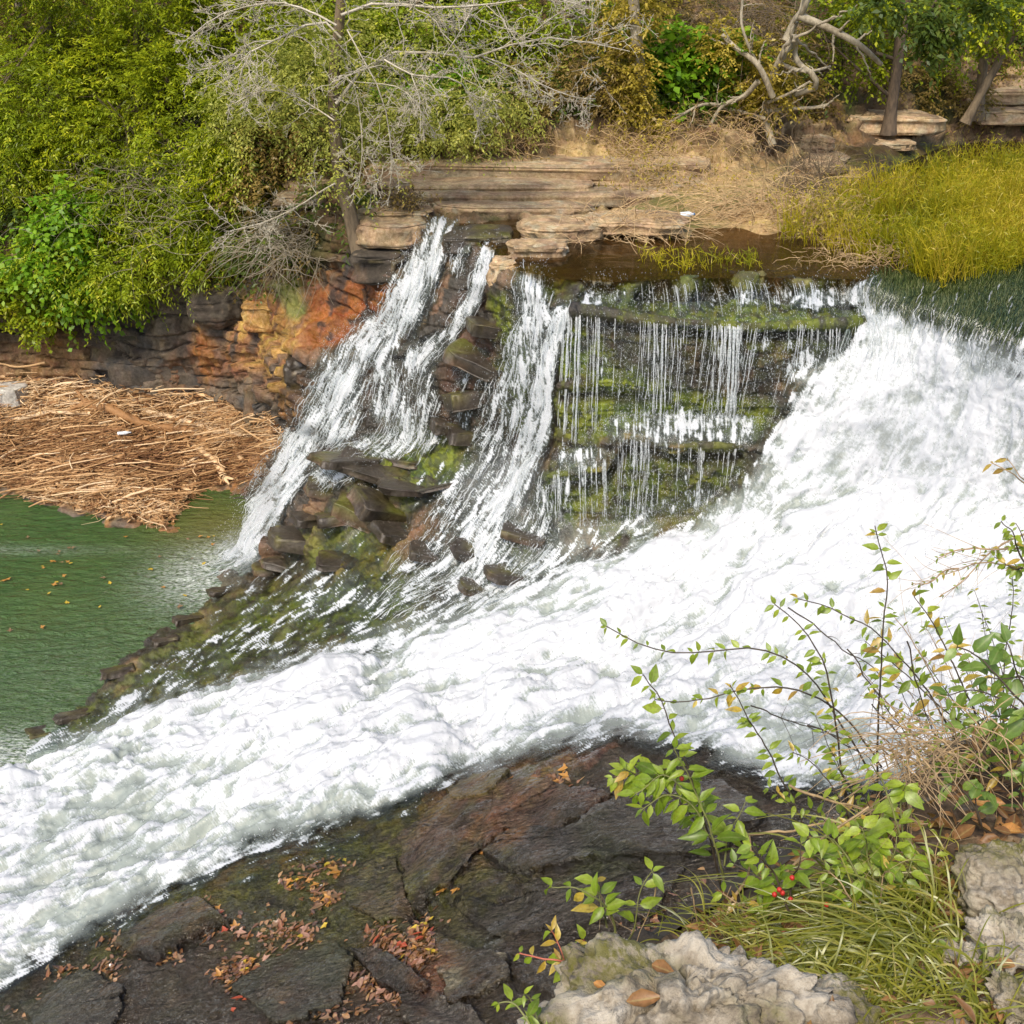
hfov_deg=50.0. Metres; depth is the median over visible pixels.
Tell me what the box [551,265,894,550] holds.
waterfall
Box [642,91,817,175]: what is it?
dry brush
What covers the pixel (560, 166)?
rock ledge
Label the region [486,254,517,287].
rock ledge
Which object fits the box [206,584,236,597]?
slate slab
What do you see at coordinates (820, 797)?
dead stalk
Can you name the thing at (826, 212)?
dry brush
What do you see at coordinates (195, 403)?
stick
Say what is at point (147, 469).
stick
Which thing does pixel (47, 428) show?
stick
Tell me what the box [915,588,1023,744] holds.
leafy stem
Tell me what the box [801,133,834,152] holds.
rock ledge
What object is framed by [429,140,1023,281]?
river
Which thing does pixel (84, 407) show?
stick
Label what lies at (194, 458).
stick
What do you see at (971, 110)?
broadleaf tree
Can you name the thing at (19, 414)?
stick
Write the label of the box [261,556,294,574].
slate slab
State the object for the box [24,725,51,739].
slate slab
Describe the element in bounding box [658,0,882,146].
dead snag
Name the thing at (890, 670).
leafy stem
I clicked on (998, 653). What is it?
leafy stem
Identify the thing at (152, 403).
stick
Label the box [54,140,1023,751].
bedrock
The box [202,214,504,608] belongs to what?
waterfall
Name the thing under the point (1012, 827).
curled leaf
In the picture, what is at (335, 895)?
fallen leaf
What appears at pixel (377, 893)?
slate plate
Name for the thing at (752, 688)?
leafy stem
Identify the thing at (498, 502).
waterfall
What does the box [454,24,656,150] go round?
shrub
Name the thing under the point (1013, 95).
rock ledge
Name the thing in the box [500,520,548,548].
slate slab
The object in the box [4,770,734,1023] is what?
soggy leaf litter
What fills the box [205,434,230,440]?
stick
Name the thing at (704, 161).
rock ledge
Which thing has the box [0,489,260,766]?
pool
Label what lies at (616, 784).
leafy stem
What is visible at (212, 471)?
stick
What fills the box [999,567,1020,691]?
leafy stem
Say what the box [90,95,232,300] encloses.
dry brush
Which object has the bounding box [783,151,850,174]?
rock ledge
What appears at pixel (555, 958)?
leafy stem
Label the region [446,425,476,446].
slate slab
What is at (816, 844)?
leafy stem
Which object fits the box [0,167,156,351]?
vine
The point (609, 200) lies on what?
rock ledge
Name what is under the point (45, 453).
stick
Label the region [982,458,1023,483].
leafy stem
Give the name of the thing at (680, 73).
shrub
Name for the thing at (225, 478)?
log
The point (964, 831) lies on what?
curled leaf
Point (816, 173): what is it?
dry brush
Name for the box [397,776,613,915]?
slate plate
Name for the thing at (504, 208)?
rock ledge
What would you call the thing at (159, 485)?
stick
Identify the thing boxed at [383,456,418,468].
slate slab
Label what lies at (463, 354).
slate slab
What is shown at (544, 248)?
rock ledge
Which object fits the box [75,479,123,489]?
stick
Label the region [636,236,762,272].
reeds
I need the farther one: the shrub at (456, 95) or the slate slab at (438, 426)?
the shrub at (456, 95)
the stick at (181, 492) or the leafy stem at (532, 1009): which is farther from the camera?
the stick at (181, 492)
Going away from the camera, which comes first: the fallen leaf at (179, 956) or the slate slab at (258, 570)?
the fallen leaf at (179, 956)
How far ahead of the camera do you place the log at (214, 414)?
20.29 m
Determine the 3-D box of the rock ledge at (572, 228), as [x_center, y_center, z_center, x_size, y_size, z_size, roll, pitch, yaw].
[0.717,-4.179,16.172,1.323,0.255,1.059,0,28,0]
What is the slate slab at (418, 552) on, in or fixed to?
on the bedrock at (368, 570)
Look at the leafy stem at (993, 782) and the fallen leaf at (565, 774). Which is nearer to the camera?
the leafy stem at (993, 782)
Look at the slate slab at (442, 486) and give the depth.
15.39 m
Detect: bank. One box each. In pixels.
[0,251,399,532]
[624,718,1023,1023]
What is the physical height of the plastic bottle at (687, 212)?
0.088 m
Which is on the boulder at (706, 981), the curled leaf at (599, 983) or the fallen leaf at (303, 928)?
the curled leaf at (599, 983)
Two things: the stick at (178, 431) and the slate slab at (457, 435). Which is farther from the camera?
the stick at (178, 431)
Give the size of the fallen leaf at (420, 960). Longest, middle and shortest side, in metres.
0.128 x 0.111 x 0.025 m
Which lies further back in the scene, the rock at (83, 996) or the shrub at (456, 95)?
the shrub at (456, 95)
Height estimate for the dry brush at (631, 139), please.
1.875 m
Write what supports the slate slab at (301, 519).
on the bedrock at (368, 570)
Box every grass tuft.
[618,868,893,965]
[663,791,1023,1003]
[716,874,1023,1023]
[861,818,1023,1023]
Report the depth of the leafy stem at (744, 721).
2.51 m
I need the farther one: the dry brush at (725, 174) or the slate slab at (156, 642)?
the dry brush at (725, 174)
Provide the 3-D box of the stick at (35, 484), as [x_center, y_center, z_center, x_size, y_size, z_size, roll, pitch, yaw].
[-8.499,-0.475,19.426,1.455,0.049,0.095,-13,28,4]
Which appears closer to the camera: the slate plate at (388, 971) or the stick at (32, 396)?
the slate plate at (388, 971)
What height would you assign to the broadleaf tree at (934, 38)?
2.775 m
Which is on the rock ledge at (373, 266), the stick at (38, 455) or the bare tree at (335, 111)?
the bare tree at (335, 111)
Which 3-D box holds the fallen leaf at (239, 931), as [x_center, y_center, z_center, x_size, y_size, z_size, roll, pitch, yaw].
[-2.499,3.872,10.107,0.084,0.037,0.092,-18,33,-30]
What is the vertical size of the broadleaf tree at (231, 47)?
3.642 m
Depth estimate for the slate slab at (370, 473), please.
15.98 m
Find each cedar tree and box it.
[0,0,262,167]
[0,14,132,230]
[0,199,245,346]
[1,15,255,226]
[34,106,246,284]
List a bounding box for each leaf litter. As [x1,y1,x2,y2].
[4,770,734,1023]
[686,729,1023,1023]
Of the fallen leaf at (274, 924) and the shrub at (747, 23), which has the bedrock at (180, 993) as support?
the fallen leaf at (274, 924)
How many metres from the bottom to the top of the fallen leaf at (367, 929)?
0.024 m
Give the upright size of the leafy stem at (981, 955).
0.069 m
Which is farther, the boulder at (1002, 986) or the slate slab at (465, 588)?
the slate slab at (465, 588)
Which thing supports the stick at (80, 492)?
on the driftwood debris
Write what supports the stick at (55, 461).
on the driftwood debris
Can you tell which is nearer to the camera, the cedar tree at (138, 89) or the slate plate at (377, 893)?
the slate plate at (377, 893)
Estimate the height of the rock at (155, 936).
0.577 m
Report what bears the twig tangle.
on the near bank
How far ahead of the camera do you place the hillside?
19.98 m
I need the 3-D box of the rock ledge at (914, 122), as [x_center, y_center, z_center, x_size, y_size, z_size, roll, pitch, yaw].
[7.515,-7.871,22.138,2.244,0.416,1.388,0,28,0]
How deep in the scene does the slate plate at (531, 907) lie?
8.85 m
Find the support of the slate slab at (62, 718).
on the bedrock at (368, 570)
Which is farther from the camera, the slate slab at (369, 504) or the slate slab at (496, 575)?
the slate slab at (369, 504)
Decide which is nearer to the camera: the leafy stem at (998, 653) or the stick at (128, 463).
the leafy stem at (998, 653)
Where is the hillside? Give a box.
[0,0,1023,300]
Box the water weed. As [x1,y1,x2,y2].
[863,259,1023,362]
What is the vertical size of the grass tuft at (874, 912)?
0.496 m
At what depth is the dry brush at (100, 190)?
18.53 m
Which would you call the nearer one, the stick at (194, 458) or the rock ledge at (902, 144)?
the stick at (194, 458)
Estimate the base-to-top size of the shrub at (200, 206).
3.780 m
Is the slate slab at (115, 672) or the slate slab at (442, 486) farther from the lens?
the slate slab at (442, 486)
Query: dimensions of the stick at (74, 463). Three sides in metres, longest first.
1.422 x 0.078 x 0.051 m
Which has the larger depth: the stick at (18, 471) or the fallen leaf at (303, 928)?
the stick at (18, 471)
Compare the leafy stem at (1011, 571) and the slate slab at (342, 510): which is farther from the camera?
the slate slab at (342, 510)
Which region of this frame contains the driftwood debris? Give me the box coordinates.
[0,368,284,528]
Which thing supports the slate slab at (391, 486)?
on the bedrock at (368, 570)
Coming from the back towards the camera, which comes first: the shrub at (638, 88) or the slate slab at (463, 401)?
the shrub at (638, 88)
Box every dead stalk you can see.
[597,887,753,940]
[713,806,868,917]
[747,745,935,852]
[751,607,962,794]
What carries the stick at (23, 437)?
on the driftwood debris
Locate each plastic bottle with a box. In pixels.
[117,431,130,434]
[680,211,694,216]
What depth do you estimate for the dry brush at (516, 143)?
18.39 m
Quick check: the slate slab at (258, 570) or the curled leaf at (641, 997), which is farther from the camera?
the slate slab at (258, 570)
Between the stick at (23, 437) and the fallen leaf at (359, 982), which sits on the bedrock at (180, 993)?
the fallen leaf at (359, 982)
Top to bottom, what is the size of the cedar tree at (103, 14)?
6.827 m
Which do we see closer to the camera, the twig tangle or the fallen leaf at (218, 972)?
the twig tangle
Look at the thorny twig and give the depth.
2.77 m
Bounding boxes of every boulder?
[516,930,857,1023]
[815,972,881,1023]
[938,937,994,970]
[947,837,1023,923]
[962,905,1023,975]
[980,968,1023,1023]
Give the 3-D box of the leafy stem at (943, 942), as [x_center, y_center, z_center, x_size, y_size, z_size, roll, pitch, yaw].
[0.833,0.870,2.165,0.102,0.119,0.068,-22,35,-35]
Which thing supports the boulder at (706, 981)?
on the bank at (989, 820)
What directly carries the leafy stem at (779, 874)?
on the bank at (989, 820)
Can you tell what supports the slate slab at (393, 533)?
on the bedrock at (368, 570)
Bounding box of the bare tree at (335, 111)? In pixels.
[165,0,658,260]
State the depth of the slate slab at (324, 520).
15.88 m
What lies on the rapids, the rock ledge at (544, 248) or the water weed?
the water weed
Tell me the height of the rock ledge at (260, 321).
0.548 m
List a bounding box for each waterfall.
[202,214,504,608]
[373,250,577,618]
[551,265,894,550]
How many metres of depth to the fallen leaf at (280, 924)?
10.10 m
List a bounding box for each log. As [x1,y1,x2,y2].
[7,410,96,420]
[37,399,106,405]
[45,450,145,463]
[70,390,209,442]
[139,409,249,436]
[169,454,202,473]
[190,441,233,485]
[197,408,242,424]
[224,442,246,465]
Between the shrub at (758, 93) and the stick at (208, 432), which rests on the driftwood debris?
the stick at (208, 432)
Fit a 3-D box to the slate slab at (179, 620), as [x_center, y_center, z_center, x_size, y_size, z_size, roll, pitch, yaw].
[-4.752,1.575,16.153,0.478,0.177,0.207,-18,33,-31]
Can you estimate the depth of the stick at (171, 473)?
19.85 m
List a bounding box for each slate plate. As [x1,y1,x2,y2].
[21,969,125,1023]
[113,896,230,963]
[232,939,354,1023]
[344,856,417,925]
[351,946,430,993]
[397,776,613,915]
[398,989,490,1023]
[436,947,513,1004]
[445,768,511,798]
[448,867,685,939]
[482,778,767,877]
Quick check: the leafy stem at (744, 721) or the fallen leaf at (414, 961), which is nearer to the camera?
the leafy stem at (744, 721)
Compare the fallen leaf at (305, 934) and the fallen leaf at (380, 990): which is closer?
the fallen leaf at (380, 990)
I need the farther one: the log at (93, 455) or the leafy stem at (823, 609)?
the log at (93, 455)
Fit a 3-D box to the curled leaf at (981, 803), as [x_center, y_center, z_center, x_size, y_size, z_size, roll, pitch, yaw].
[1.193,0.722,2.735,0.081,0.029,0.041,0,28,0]
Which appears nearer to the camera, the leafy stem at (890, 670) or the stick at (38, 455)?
the leafy stem at (890, 670)
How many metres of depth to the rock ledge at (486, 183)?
17.77 m
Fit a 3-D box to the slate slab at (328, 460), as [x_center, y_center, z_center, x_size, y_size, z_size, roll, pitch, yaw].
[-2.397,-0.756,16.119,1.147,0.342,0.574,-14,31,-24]
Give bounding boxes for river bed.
[440,143,1023,340]
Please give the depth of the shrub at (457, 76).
18.51 m
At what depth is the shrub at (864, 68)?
21.19 m
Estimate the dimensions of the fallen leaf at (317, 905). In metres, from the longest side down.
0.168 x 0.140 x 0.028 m
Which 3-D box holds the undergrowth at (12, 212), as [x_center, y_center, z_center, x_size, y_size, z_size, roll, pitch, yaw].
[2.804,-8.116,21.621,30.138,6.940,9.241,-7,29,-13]
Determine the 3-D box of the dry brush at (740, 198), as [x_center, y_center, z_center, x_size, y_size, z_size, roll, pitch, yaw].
[3.818,-4.007,17.080,3.550,2.959,3.501,24,36,38]
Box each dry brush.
[0,95,210,296]
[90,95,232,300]
[182,176,353,325]
[369,180,442,217]
[418,112,586,176]
[532,178,786,253]
[579,118,734,211]
[581,98,703,176]
[610,139,838,207]
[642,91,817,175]
[647,156,900,234]
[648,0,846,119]
[702,111,904,210]
[727,224,963,288]
[749,170,905,244]
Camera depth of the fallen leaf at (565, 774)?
10.59 m
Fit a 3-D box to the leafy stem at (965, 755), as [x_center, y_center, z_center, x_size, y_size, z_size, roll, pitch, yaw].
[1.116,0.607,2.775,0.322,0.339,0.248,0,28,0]
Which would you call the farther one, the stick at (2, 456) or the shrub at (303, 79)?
the stick at (2, 456)
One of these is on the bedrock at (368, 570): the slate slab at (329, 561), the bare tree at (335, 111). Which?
the slate slab at (329, 561)
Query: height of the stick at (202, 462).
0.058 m
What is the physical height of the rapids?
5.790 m
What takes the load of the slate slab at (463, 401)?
on the bedrock at (368, 570)
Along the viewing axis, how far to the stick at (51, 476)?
19.57 m
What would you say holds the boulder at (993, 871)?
on the bank at (989, 820)
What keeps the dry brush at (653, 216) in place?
on the river bed
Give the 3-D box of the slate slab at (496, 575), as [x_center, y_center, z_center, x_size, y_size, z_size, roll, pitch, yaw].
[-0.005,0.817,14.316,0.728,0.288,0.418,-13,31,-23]
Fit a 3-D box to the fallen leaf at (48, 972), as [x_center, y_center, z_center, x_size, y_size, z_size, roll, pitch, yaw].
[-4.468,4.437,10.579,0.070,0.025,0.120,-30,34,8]
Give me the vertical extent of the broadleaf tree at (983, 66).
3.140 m
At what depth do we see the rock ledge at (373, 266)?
16.50 m
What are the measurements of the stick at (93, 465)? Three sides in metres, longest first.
0.992 x 0.095 x 0.050 m
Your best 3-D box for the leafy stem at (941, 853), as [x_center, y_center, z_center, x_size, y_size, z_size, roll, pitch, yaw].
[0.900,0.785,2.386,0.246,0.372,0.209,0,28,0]
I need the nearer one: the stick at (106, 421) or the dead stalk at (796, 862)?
the dead stalk at (796, 862)
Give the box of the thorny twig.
[888,523,1023,621]
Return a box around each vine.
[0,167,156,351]
[0,251,85,355]
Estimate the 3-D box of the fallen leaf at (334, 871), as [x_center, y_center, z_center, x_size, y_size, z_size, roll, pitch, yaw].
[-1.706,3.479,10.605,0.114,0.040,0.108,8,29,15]
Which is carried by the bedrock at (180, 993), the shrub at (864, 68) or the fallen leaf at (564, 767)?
the fallen leaf at (564, 767)
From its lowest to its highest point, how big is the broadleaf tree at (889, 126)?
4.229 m
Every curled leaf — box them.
[594,980,604,987]
[626,988,659,1006]
[652,959,673,972]
[935,860,953,871]
[954,824,974,839]
[972,794,1004,807]
[1002,822,1022,832]
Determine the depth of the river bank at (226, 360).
19.45 m
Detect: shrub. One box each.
[0,0,91,127]
[155,67,296,285]
[182,13,372,169]
[200,94,345,237]
[323,70,555,171]
[360,51,495,156]
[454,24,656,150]
[595,0,839,89]
[611,14,775,125]
[676,8,822,139]
[769,0,909,108]
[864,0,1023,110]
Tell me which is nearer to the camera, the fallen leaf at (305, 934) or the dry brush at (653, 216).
the fallen leaf at (305, 934)
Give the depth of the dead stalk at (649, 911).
2.29 m
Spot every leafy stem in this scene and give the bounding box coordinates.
[491,983,547,1023]
[513,915,586,982]
[541,857,664,939]
[600,618,890,819]
[604,664,737,890]
[617,735,765,879]
[649,677,882,767]
[703,825,910,924]
[724,680,815,857]
[726,836,828,933]
[728,708,871,826]
[764,595,852,837]
[790,592,962,751]
[792,815,929,903]
[835,661,955,772]
[836,767,945,847]
[838,753,923,854]
[860,589,983,743]
[862,523,902,818]
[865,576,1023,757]
[874,713,1020,800]
[884,812,976,907]
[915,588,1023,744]
[927,935,958,958]
[929,622,1023,750]
[938,745,1023,828]
[943,688,1023,790]
[977,942,998,975]
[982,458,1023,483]
[988,515,1023,581]
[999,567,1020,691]
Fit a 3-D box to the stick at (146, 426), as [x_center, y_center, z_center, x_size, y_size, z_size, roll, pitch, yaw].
[-6.789,-1.603,20.422,1.492,0.049,0.082,-17,31,-12]
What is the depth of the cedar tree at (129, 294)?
18.71 m
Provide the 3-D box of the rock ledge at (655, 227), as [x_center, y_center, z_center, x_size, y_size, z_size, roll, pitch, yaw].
[1.818,-4.280,16.245,1.572,0.240,1.082,0,28,0]
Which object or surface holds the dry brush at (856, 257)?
on the river bed
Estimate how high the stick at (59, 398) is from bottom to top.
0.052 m
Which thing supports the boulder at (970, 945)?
on the bank at (989, 820)
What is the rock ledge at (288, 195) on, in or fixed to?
on the hillside
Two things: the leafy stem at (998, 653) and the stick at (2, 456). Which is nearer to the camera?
the leafy stem at (998, 653)
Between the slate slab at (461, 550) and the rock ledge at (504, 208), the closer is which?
the slate slab at (461, 550)
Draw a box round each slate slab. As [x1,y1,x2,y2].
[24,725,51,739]
[52,708,90,724]
[100,663,135,680]
[151,634,179,648]
[171,612,203,626]
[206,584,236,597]
[251,561,279,576]
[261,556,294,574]
[266,525,305,554]
[287,511,317,528]
[303,476,333,500]
[306,450,382,469]
[314,512,346,528]
[316,550,358,571]
[330,487,371,533]
[335,446,410,484]
[346,484,406,521]
[367,520,408,545]
[376,476,433,497]
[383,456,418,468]
[409,540,441,565]
[415,478,471,494]
[428,416,454,435]
[441,390,484,412]
[442,338,500,382]
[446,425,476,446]
[449,536,487,565]
[457,577,496,597]
[466,316,501,339]
[483,564,539,585]
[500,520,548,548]
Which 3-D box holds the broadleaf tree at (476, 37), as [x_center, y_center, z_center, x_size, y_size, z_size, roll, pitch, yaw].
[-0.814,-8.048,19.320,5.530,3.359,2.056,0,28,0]
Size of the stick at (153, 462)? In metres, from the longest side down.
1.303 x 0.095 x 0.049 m
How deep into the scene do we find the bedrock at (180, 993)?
10.07 m
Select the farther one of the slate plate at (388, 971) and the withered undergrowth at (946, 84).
the withered undergrowth at (946, 84)
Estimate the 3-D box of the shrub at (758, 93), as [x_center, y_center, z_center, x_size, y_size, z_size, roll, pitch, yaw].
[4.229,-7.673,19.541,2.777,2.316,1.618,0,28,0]
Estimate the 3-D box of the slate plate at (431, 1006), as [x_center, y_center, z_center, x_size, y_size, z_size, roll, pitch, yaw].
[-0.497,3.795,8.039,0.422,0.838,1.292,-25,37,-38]
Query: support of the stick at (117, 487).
on the driftwood debris
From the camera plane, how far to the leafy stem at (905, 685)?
2.70 m
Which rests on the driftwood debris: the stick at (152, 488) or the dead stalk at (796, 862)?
the stick at (152, 488)
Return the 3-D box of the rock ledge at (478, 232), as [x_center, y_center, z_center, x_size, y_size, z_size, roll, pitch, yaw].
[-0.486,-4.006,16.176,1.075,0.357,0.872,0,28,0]
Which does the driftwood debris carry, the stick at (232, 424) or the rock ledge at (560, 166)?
the stick at (232, 424)
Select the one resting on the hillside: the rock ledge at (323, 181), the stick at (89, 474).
the rock ledge at (323, 181)
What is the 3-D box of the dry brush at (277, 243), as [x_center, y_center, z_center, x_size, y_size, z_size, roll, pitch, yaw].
[-3.705,-4.248,17.792,2.997,2.242,2.428,0,28,0]
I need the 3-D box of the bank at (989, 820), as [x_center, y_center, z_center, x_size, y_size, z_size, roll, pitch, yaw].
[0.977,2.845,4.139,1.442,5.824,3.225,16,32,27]
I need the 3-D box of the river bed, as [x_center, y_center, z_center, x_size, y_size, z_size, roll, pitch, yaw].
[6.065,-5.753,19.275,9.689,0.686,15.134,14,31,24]
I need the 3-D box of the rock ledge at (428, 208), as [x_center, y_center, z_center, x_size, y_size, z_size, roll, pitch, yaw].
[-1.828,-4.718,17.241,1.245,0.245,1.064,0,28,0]
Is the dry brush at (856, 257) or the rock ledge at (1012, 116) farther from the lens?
the rock ledge at (1012, 116)
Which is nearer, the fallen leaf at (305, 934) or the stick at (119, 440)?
the fallen leaf at (305, 934)
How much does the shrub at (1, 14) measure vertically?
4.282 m
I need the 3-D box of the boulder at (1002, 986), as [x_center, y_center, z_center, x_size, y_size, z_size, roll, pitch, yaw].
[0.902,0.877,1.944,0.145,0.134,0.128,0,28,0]
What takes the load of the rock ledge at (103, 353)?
on the river bank at (226, 360)
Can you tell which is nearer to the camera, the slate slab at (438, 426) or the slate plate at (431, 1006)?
the slate plate at (431, 1006)
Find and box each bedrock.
[0,731,927,1023]
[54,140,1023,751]
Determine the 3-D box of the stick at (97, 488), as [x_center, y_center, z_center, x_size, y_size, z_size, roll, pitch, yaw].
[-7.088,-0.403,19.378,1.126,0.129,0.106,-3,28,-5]
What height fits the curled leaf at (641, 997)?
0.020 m
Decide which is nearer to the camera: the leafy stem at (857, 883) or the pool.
the leafy stem at (857, 883)
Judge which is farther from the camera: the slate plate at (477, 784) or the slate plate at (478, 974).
the slate plate at (477, 784)
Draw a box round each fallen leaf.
[46,966,50,976]
[100,957,109,968]
[175,953,183,959]
[213,968,223,976]
[230,919,239,927]
[236,927,245,936]
[269,920,277,928]
[277,919,283,927]
[300,924,308,933]
[301,931,311,937]
[310,902,323,909]
[319,1012,330,1021]
[321,894,329,901]
[328,868,339,875]
[330,890,339,897]
[352,977,368,987]
[364,924,369,932]
[376,988,386,995]
[409,958,418,965]
[416,956,424,967]
[557,763,567,772]
[559,771,568,778]
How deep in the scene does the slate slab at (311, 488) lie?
16.33 m
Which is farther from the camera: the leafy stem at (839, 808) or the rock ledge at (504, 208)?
the rock ledge at (504, 208)
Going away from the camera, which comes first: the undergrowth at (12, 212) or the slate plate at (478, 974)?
the slate plate at (478, 974)
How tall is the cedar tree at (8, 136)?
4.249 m
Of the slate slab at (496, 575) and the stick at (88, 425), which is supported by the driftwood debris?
the stick at (88, 425)
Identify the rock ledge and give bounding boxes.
[89,336,135,362]
[104,356,205,390]
[186,279,242,329]
[241,300,273,333]
[243,375,264,428]
[272,189,327,207]
[282,172,335,192]
[283,353,306,432]
[350,248,407,284]
[356,213,427,249]
[357,199,433,217]
[360,176,594,198]
[362,154,660,182]
[381,186,679,207]
[430,200,595,216]
[441,224,513,256]
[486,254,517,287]
[506,238,568,257]
[516,214,604,242]
[582,209,689,235]
[593,174,706,187]
[626,153,714,178]
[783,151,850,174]
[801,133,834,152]
[847,109,946,135]
[874,137,916,150]
[968,86,1023,105]
[972,106,1023,125]
[987,72,1023,85]
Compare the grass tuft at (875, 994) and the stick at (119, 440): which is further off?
the stick at (119, 440)
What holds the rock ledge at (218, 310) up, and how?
attached to the river bank at (226, 360)
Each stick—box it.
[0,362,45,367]
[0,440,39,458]
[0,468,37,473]
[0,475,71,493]
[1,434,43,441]
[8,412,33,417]
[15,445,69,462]
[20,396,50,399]
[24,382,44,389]
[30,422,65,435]
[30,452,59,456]
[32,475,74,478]
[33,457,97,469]
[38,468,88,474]
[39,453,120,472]
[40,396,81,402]
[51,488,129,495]
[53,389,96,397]
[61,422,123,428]
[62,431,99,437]
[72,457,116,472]
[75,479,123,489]
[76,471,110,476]
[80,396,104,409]
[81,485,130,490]
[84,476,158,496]
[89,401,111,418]
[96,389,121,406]
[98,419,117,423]
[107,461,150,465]
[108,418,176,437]
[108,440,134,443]
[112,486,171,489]
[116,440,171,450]
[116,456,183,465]
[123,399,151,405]
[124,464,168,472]
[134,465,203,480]
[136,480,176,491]
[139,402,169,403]
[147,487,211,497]
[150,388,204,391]
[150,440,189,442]
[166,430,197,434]
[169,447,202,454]
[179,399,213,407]
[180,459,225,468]
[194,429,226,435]
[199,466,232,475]
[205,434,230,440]
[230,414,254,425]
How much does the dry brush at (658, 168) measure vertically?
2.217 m
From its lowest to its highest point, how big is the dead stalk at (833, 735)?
0.604 m
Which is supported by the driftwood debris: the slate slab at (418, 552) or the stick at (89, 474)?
the stick at (89, 474)
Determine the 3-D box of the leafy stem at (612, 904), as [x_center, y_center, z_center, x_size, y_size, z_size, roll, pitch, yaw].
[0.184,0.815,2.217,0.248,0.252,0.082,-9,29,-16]
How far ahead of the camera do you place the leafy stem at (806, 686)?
2.48 m
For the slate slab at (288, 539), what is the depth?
16.30 m
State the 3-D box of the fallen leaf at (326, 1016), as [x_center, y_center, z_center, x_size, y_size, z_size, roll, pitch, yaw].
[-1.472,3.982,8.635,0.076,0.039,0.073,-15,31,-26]
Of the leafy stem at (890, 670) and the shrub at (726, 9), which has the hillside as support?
the shrub at (726, 9)
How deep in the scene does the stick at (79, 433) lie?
20.04 m
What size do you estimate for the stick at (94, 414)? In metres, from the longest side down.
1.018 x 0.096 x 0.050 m
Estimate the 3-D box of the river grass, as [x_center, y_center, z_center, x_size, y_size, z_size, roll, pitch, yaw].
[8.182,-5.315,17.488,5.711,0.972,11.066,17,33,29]
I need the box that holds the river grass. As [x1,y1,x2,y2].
[772,130,1023,287]
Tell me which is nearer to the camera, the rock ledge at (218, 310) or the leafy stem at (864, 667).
the leafy stem at (864, 667)
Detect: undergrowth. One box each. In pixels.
[0,0,1023,303]
[0,0,1023,305]
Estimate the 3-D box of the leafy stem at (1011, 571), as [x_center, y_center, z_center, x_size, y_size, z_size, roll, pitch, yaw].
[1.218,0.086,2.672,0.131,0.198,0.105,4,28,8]
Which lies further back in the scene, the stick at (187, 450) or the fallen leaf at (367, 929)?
the stick at (187, 450)
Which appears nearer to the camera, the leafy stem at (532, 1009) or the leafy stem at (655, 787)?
the leafy stem at (532, 1009)
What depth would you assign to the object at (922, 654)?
2.89 m
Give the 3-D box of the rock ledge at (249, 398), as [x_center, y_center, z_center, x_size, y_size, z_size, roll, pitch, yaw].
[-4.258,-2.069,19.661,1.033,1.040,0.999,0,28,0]
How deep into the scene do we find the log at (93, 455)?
20.09 m
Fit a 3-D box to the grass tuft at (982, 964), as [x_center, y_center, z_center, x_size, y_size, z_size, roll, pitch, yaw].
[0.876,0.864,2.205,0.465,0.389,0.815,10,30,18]
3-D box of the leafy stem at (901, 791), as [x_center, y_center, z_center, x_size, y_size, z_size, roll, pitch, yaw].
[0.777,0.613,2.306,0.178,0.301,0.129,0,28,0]
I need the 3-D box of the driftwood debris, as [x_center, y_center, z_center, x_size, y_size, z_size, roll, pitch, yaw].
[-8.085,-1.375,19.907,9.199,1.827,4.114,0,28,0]
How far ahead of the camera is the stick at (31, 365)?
20.56 m
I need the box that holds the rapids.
[0,213,1023,988]
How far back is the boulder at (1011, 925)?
2.13 m
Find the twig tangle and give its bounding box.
[800,692,1023,839]
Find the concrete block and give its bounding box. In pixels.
[0,381,27,406]
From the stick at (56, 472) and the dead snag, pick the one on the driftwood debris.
the stick at (56, 472)
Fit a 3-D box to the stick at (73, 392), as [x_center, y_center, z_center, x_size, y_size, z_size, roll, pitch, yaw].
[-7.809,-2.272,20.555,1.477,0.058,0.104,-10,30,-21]
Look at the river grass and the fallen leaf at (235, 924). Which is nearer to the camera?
the fallen leaf at (235, 924)
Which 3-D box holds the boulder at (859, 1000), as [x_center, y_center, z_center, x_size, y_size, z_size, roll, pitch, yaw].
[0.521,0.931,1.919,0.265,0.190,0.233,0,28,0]
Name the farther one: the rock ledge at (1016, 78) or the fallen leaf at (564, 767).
the rock ledge at (1016, 78)
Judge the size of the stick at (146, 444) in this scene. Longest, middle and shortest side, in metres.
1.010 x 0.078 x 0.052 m
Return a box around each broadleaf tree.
[129,0,402,127]
[310,0,617,107]
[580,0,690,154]
[783,0,937,135]
[834,0,1023,91]
[913,0,1023,120]
[951,0,1023,125]
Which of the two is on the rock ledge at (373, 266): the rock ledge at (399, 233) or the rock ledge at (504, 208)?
the rock ledge at (399, 233)
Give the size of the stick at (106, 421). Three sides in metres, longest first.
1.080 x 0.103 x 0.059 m
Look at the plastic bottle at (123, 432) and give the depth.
20.19 m
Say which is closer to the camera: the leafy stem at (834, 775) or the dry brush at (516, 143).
the leafy stem at (834, 775)
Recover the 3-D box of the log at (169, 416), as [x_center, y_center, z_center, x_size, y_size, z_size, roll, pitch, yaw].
[-5.807,-1.645,20.341,2.518,0.367,0.378,9,29,17]
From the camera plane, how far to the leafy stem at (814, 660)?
2.38 m
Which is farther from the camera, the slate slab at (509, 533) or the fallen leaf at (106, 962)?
the slate slab at (509, 533)

